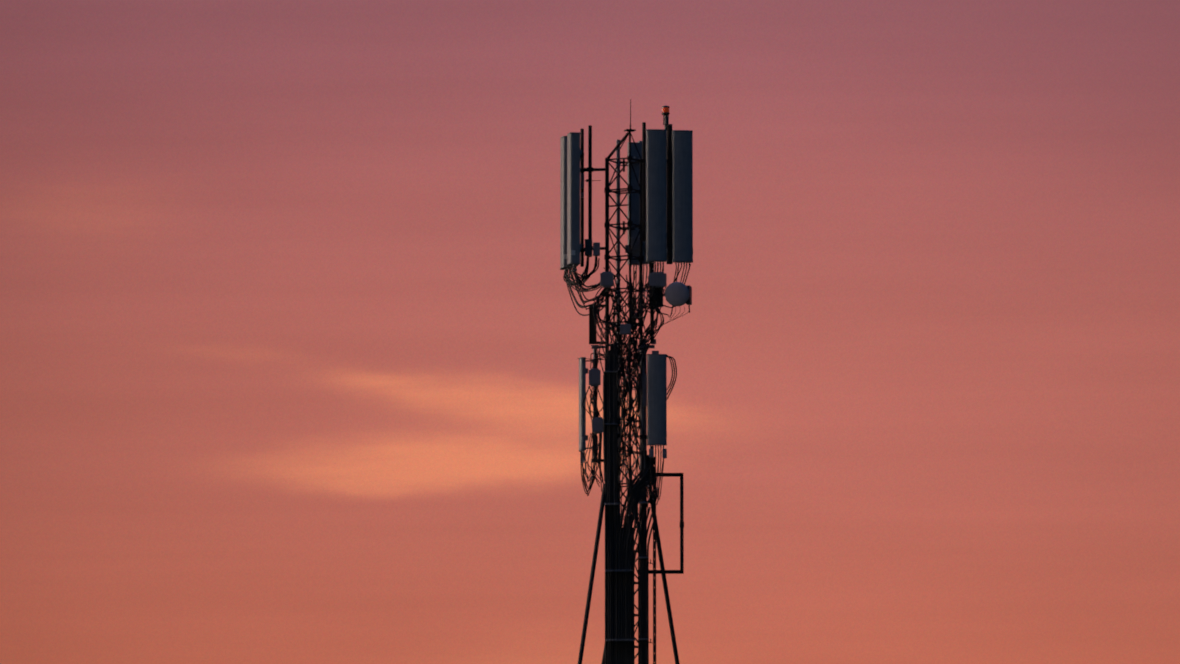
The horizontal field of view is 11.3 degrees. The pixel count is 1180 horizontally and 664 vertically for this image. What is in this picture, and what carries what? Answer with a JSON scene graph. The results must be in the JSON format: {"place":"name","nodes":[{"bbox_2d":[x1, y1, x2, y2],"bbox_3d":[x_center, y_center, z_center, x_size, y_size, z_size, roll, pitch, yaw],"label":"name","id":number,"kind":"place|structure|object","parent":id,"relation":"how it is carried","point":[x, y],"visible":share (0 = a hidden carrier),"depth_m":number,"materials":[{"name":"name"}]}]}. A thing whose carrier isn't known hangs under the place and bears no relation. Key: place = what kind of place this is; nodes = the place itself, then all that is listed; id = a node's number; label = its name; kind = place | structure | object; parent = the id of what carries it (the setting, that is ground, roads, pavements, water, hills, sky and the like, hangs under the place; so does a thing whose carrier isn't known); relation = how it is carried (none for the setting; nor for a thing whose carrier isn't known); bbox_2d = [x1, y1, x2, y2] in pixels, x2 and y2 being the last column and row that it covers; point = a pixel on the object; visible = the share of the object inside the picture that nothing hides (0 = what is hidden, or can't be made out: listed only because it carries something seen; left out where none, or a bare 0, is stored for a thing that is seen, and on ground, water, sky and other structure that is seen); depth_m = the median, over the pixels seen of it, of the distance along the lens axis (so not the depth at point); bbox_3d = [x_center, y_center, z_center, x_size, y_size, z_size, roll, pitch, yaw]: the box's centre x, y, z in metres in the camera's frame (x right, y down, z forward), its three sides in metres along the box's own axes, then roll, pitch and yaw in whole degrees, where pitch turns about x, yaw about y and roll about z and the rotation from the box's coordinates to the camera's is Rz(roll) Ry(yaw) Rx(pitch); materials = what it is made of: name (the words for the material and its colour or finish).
{"place":"outdoors","nodes":[
{"label":"outdoors","id":0,"kind":"place"},
{"bbox_2d":[0,0,1179,663],"label":"sky","id":1,"kind":"structure","parent":0,"point":[293,337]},
{"bbox_2d":[616,140,640,520],"bbox_3d":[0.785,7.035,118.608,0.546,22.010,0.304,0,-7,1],"label":"ladder","id":2,"kind":"object","parent":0,"point":[618,261],"visible":0.17,"depth_m":119.71,"materials":[{"name":"black metal"}]},
{"bbox_2d":[578,484,679,663],"bbox_3d":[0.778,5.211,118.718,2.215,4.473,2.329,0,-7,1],"label":"support struts","id":3,"kind":"object","parent":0,"point":[590,589],"visible":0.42,"depth_m":118.24,"materials":[{"name":"black metal"}]},
{"bbox_2d":[639,142,645,261],"bbox_3d":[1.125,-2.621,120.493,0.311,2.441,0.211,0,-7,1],"label":"antenna","id":4,"kind":"object","parent":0,"point":[644,252],"visible":0.06,"depth_m":120.30,"materials":[{"name":"grey plastic"}]},
{"label":"ground","id":5,"kind":"structure","parent":0,"visible":0},
{"bbox_2d":[604,99,643,657],"bbox_3d":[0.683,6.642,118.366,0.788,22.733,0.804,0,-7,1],"label":"lattice tower","id":6,"kind":"structure","parent":5,"relation":"on","point":[629,223],"depth_m":119.25,"materials":[{"name":"black metal"}]},
{"bbox_2d":[563,255,690,663],"bbox_3d":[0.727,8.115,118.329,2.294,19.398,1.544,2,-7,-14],"label":"cables","id":7,"kind":"object","parent":6,"relation":"attached to","point":[619,622],"visible":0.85,"depth_m":118.57,"materials":[{"name":"black rubber"}]},
{"bbox_2d":[578,122,683,663],"bbox_3d":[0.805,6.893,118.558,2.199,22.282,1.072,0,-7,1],"label":"mounting poles","id":8,"kind":"object","parent":5,"relation":"on","point":[589,169],"visible":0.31,"depth_m":119.30,"materials":[{"name":"black metal"}]},
{"bbox_2d":[560,137,566,266],"bbox_3d":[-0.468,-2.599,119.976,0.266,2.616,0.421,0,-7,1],"label":"panel antenna","id":9,"kind":"object","parent":8,"relation":"attached to","point":[563,197],"visible":0.44,"depth_m":119.83,"materials":[{"name":"grey plastic"}]},
{"bbox_2d":[560,136,570,269],"bbox_3d":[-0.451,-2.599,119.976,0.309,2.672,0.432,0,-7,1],"label":"antenna end caps","id":10,"kind":"object","parent":8,"relation":"attached to","point":[563,267],"visible":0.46,"depth_m":119.77,"materials":[{"name":"grey plastic"}]},
{"bbox_2d":[567,134,579,262],"bbox_3d":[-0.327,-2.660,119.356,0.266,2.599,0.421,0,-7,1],"label":"panel","id":11,"kind":"object","parent":8,"relation":"attached to","point":[573,191],"visible":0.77,"depth_m":119.18,"materials":[{"name":"grey plastic"}]},
{"bbox_2d":[567,132,581,265],"bbox_3d":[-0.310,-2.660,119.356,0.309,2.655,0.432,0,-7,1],"label":"antenna caps","id":12,"kind":"object","parent":8,"relation":"attached to","point":[572,263],"visible":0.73,"depth_m":119.22,"materials":[{"name":"grey plastic"}]},
{"bbox_2d":[579,359,585,448],"bbox_3d":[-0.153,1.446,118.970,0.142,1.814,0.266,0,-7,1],"label":"antenna","id":13,"kind":"object","parent":8,"relation":"attached to","point":[582,393],"visible":0.92,"depth_m":118.86,"materials":[{"name":"grey plastic"}]},
{"bbox_2d":[579,357,587,451],"bbox_3d":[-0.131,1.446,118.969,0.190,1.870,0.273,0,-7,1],"label":"antenna end caps","id":14,"kind":"object","parent":8,"relation":"attached to","point":[580,450],"visible":0.75,"depth_m":118.95,"materials":[{"name":"grey plastic"}]},
{"bbox_2d":[585,239,591,472],"bbox_3d":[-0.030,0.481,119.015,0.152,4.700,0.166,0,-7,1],"label":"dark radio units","id":15,"kind":"object","parent":8,"relation":"attached to","point":[588,247],"visible":0.94,"depth_m":119.20},
{"bbox_2d":[581,173,658,481],"bbox_3d":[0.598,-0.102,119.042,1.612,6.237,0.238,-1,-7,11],"label":"galvanised steel mount","id":16,"kind":"object","parent":8,"relation":"attached to","point":[643,390],"visible":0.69,"depth_m":118.78,"materials":[{"name":"black metal"}]},
{"bbox_2d":[580,238,666,462],"bbox_3d":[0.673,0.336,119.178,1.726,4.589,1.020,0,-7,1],"label":"remote radio units","id":17,"kind":"object","parent":8,"relation":"attached to","point":[657,279],"visible":0.88,"depth_m":118.83},
{"bbox_2d":[604,371,648,640],"bbox_3d":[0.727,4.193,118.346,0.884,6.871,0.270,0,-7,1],"label":"cable clamps","id":18,"kind":"object","parent":8,"relation":"attached to","point":[638,557],"visible":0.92,"depth_m":118.15,"materials":[{"name":"metal"}]},
{"bbox_2d":[565,265,689,515],"bbox_3d":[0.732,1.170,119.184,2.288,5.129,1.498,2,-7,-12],"label":"connectors","id":19,"kind":"object","parent":8,"relation":"attached to","point":[638,350],"visible":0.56,"depth_m":118.95,"materials":[{"name":"black metal"}]},
{"bbox_2d":[627,144,641,262],"bbox_3d":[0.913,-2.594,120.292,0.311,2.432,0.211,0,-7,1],"label":"antenna","id":20,"kind":"object","parent":8,"relation":"attached to","point":[635,209],"visible":0.35,"depth_m":120.25,"materials":[{"name":"grey plastic"}]},
{"bbox_2d":[627,142,641,264],"bbox_3d":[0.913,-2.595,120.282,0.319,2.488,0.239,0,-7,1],"label":"antenna end caps","id":21,"kind":"object","parent":8,"relation":"attached to","point":[636,157],"visible":0.44,"depth_m":120.29,"materials":[{"name":"grey plastic"}]},
{"bbox_2d":[648,457,655,663],"bbox_3d":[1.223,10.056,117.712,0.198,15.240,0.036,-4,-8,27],"label":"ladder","id":22,"kind":"object","parent":8,"relation":"attached to","point":[654,585],"visible":0.9,"depth_m":118.31,"materials":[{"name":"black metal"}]},
{"bbox_2d":[646,131,666,259],"bbox_3d":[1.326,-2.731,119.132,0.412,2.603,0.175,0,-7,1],"label":"antenna","id":23,"kind":"object","parent":8,"relation":"attached to","point":[656,212],"visible":0.88,"depth_m":119.06,"materials":[{"name":"grey plastic"}]},
{"bbox_2d":[646,129,666,261],"bbox_3d":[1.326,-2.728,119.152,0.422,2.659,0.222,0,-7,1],"label":"antenna end caps","id":24,"kind":"object","parent":8,"relation":"attached to","point":[653,260],"visible":0.73,"depth_m":118.99,"materials":[{"name":"grey plastic"}]},
{"bbox_2d":[647,355,666,443],"bbox_3d":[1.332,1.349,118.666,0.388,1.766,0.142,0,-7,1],"label":"antenna","id":25,"kind":"object","parent":8,"relation":"attached to","point":[656,399],"visible":0.92,"depth_m":118.61,"materials":[{"name":"grey plastic"}]},
{"bbox_2d":[647,354,666,444],"bbox_3d":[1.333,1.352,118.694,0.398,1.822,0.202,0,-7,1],"label":"antenna end caps","id":26,"kind":"object","parent":8,"relation":"attached to","point":[656,443],"visible":0.6,"depth_m":118.50,"materials":[{"name":"black plastic"}]},
{"bbox_2d":[662,106,671,129],"bbox_3d":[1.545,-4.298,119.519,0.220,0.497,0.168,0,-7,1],"label":"beacon body","id":27,"kind":"object","parent":8,"relation":"attached to","point":[665,119],"visible":0.88,"depth_m":119.48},
{"bbox_2d":[662,107,668,112],"bbox_3d":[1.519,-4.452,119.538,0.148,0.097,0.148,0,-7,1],"label":"beacon lens","id":28,"kind":"object","parent":27,"relation":"on","point":[665,109],"visible":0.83,"depth_m":119.48,"materials":[{"name":"red glass"}]},
{"bbox_2d":[649,285,691,312],"bbox_3d":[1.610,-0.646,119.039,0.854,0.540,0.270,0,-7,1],"label":"dish mount","id":29,"kind":"object","parent":8,"relation":"attached to","point":[689,301],"visible":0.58,"depth_m":118.97,"materials":[{"name":"black metal"}]},
{"bbox_2d":[665,282,688,305],"bbox_3d":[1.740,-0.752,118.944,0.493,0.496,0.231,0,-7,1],"label":"microwave dish","id":30,"kind":"object","parent":29,"relation":"attached to","point":[676,293],"visible":1,"depth_m":118.85,"materials":[{"name":"grey plastic"}]},
{"bbox_2d":[672,132,692,260],"bbox_3d":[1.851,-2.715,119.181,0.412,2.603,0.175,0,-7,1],"label":"antenna","id":31,"kind":"object","parent":8,"relation":"attached to","point":[682,195],"visible":0.92,"depth_m":119.11,"materials":[{"name":"grey plastic"}]},
{"bbox_2d":[672,130,692,262],"bbox_3d":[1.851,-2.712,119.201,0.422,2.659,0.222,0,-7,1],"label":"antenna end caps","id":32,"kind":"object","parent":8,"relation":"attached to","point":[682,261],"visible":0.6,"depth_m":119.06,"materials":[{"name":"grey plastic"}]}
]}

